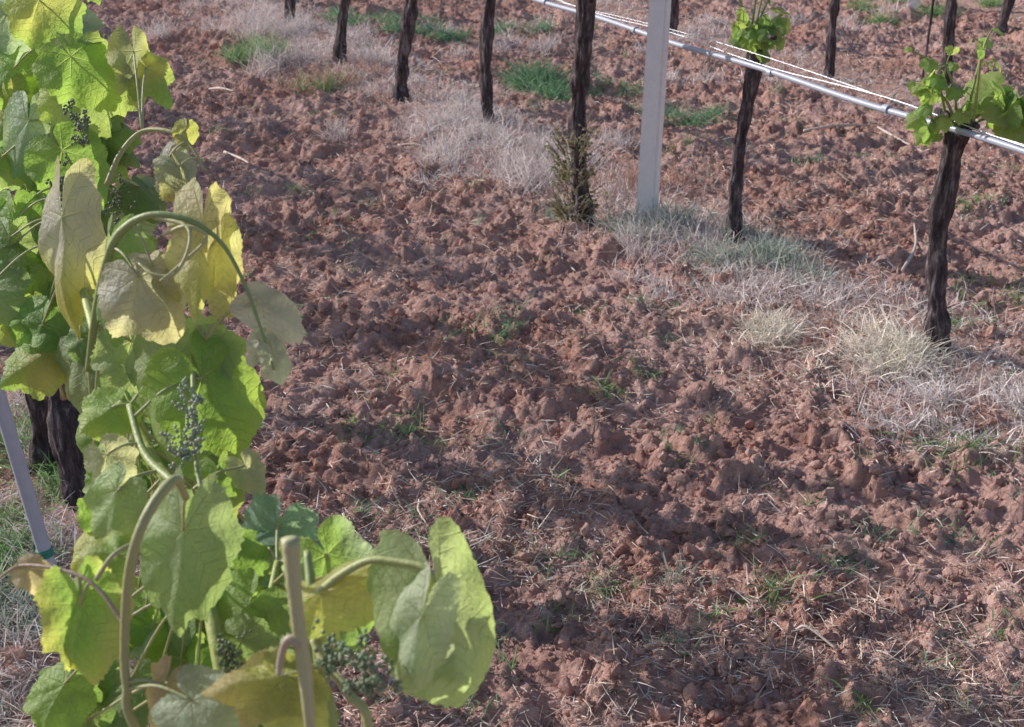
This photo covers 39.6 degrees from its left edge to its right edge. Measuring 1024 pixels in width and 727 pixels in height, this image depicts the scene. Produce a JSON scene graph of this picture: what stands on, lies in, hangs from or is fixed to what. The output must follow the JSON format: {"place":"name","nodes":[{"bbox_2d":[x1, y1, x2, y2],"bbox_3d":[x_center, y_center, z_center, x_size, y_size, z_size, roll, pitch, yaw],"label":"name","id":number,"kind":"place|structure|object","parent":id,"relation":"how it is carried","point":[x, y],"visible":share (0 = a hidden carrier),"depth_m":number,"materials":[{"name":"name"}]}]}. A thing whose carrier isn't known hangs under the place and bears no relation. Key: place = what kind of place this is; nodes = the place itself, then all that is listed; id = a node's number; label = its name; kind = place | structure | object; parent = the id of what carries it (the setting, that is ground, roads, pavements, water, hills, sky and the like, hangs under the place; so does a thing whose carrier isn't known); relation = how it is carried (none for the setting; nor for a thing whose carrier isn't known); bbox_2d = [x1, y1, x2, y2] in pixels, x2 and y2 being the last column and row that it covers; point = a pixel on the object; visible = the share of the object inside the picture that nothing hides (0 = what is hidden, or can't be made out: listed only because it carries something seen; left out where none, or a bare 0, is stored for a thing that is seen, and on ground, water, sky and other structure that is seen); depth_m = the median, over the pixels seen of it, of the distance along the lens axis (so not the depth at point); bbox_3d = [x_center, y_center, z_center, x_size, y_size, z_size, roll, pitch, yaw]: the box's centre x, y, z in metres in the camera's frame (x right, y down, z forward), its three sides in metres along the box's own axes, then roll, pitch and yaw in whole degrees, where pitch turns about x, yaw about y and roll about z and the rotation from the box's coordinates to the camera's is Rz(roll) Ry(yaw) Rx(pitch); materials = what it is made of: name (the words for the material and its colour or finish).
{"place":"outdoors","nodes":[
{"label":"outdoors","id":0,"kind":"place"},
{"bbox_2d":[0,0,1023,726],"bbox_3d":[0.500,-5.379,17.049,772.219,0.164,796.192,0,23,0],"label":"ground","id":1,"kind":"structure","parent":0,"point":[856,480],"depth_m":4.62,"materials":[{"name":"soil"}]},
{"bbox_2d":[0,375,56,565],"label":"support stake","id":2,"kind":"object","parent":1,"relation":"on","point":[24,483],"visible":0.81,"depth_m":3.19,"materials":[{"name":"grey metal"}]},
{"bbox_2d":[14,0,89,474],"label":"grapevine","id":3,"kind":"object","parent":1,"relation":"on","point":[39,443],"visible":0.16,"depth_m":3.80,"materials":[{"name":"brown plant"}]},
{"bbox_2d":[20,0,102,510],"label":"grapevine","id":4,"kind":"object","parent":1,"relation":"on","point":[62,421],"visible":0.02,"depth_m":3.59,"materials":[{"name":"brown plant"}]},
{"bbox_2d":[0,0,495,726],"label":"grapevine","id":5,"kind":"object","parent":1,"relation":"on","point":[214,614],"visible":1,"depth_m":1.45,"materials":[{"name":"green plant"}]},
{"bbox_2d":[284,0,295,22],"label":"grapevine","id":6,"kind":"object","parent":1,"relation":"on","point":[292,4],"visible":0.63,"depth_m":10.11,"materials":[{"name":"brown plant"}]},
{"bbox_2d":[332,0,350,63],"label":"grapevine","id":7,"kind":"object","parent":1,"relation":"on","point":[339,46],"visible":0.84,"depth_m":8.81,"materials":[{"name":"brown plant"}]},
{"bbox_2d":[391,0,417,101],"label":"grapevine","id":8,"kind":"object","parent":1,"relation":"on","point":[409,17],"visible":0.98,"depth_m":7.86,"materials":[{"name":"brown plant"}]},
{"bbox_2d":[478,0,495,124],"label":"grapevine","id":9,"kind":"object","parent":1,"relation":"on","point":[486,34],"visible":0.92,"depth_m":7.31,"materials":[{"name":"brown plant"}]},
{"bbox_2d":[0,0,1023,726],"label":"dry grass","id":10,"kind":"structure","parent":1,"relation":"on","point":[902,352],"depth_m":5.58,"materials":[{"name":"beige plant"}]},
{"bbox_2d":[0,0,1023,726],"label":"straw litter","id":11,"kind":"object","parent":1,"relation":"on","point":[696,602],"visible":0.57,"depth_m":3.98,"materials":[{"name":"beige plant"}]},
{"bbox_2d":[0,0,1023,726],"bbox_3d":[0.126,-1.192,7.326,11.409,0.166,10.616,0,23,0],"label":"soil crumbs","id":12,"kind":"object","parent":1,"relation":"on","point":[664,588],"visible":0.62,"depth_m":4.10,"materials":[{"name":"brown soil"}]},
{"bbox_2d":[0,0,1023,726],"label":"green weeds","id":13,"kind":"object","parent":1,"relation":"on","point":[552,84],"visible":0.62,"depth_m":5.24,"materials":[{"name":"green plant"}]},
{"bbox_2d":[209,87,924,649],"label":"fallen twigs","id":14,"kind":"object","parent":1,"relation":"on","point":[575,271],"visible":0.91,"depth_m":6.96,"materials":[{"name":"brown wood"}]},
{"bbox_2d":[542,0,607,225],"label":"grapevine","id":15,"kind":"object","parent":1,"relation":"on","point":[580,200],"visible":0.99,"depth_m":5.77,"materials":[{"name":"brown plant"}]},
{"bbox_2d":[635,0,670,221],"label":"concrete trellis post","id":16,"kind":"object","parent":1,"relation":"on","point":[655,73],"depth_m":5.63,"materials":[{"name":"grey concrete"}]},
{"bbox_2d":[531,0,1023,154],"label":"drip irrigation pipe","id":17,"kind":"object","parent":16,"relation":"attached to","point":[883,108],"visible":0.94,"depth_m":4.95,"materials":[{"name":"white plastic"}]},
{"bbox_2d":[559,0,1023,146],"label":"trellis wire","id":18,"kind":"object","parent":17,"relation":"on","point":[810,78],"visible":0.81,"depth_m":4.89,"materials":[{"name":"silver metal"}]},
{"bbox_2d":[555,0,1023,144],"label":"trellis wire","id":19,"kind":"object","parent":16,"relation":"attached to","point":[791,65],"visible":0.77,"depth_m":5.02,"materials":[{"name":"silver metal"}]},
{"bbox_2d":[669,0,678,33],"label":"grapevine","id":20,"kind":"object","parent":1,"relation":"on","point":[674,19],"visible":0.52,"depth_m":9.82,"materials":[{"name":"brown plant"}]},
{"bbox_2d":[725,0,791,243],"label":"grapevine","id":21,"kind":"object","parent":1,"relation":"on","point":[764,36],"visible":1,"depth_m":5.36,"materials":[{"name":"green plant"}]},
{"bbox_2d":[822,0,839,78],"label":"grapevine","id":22,"kind":"object","parent":1,"relation":"on","point":[831,39],"visible":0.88,"depth_m":8.39,"materials":[{"name":"brown plant"}]},
{"bbox_2d":[907,0,920,8],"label":"concrete trellis post","id":23,"kind":"object","parent":1,"relation":"on","point":[913,5],"depth_m":10.77,"materials":[{"name":"grey concrete"}]},
{"bbox_2d":[921,0,934,79],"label":"vine stake","id":24,"kind":"object","parent":1,"relation":"on","point":[928,32],"visible":0.62,"depth_m":8.36,"materials":[{"name":"brown wood"}]},
{"bbox_2d":[937,0,957,90],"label":"grapevine","id":25,"kind":"object","parent":1,"relation":"on","point":[950,11],"visible":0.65,"depth_m":7.99,"materials":[{"name":"brown plant"}]},
{"bbox_2d":[903,28,1023,353],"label":"grapevine","id":26,"kind":"object","parent":1,"relation":"on","point":[994,103],"visible":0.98,"depth_m":4.30,"materials":[{"name":"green plant"}]},
{"bbox_2d":[993,0,1014,36],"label":"grapevine","id":27,"kind":"object","parent":1,"relation":"on","point":[1006,10],"visible":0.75,"depth_m":9.85,"materials":[{"name":"brown plant"}]}
]}

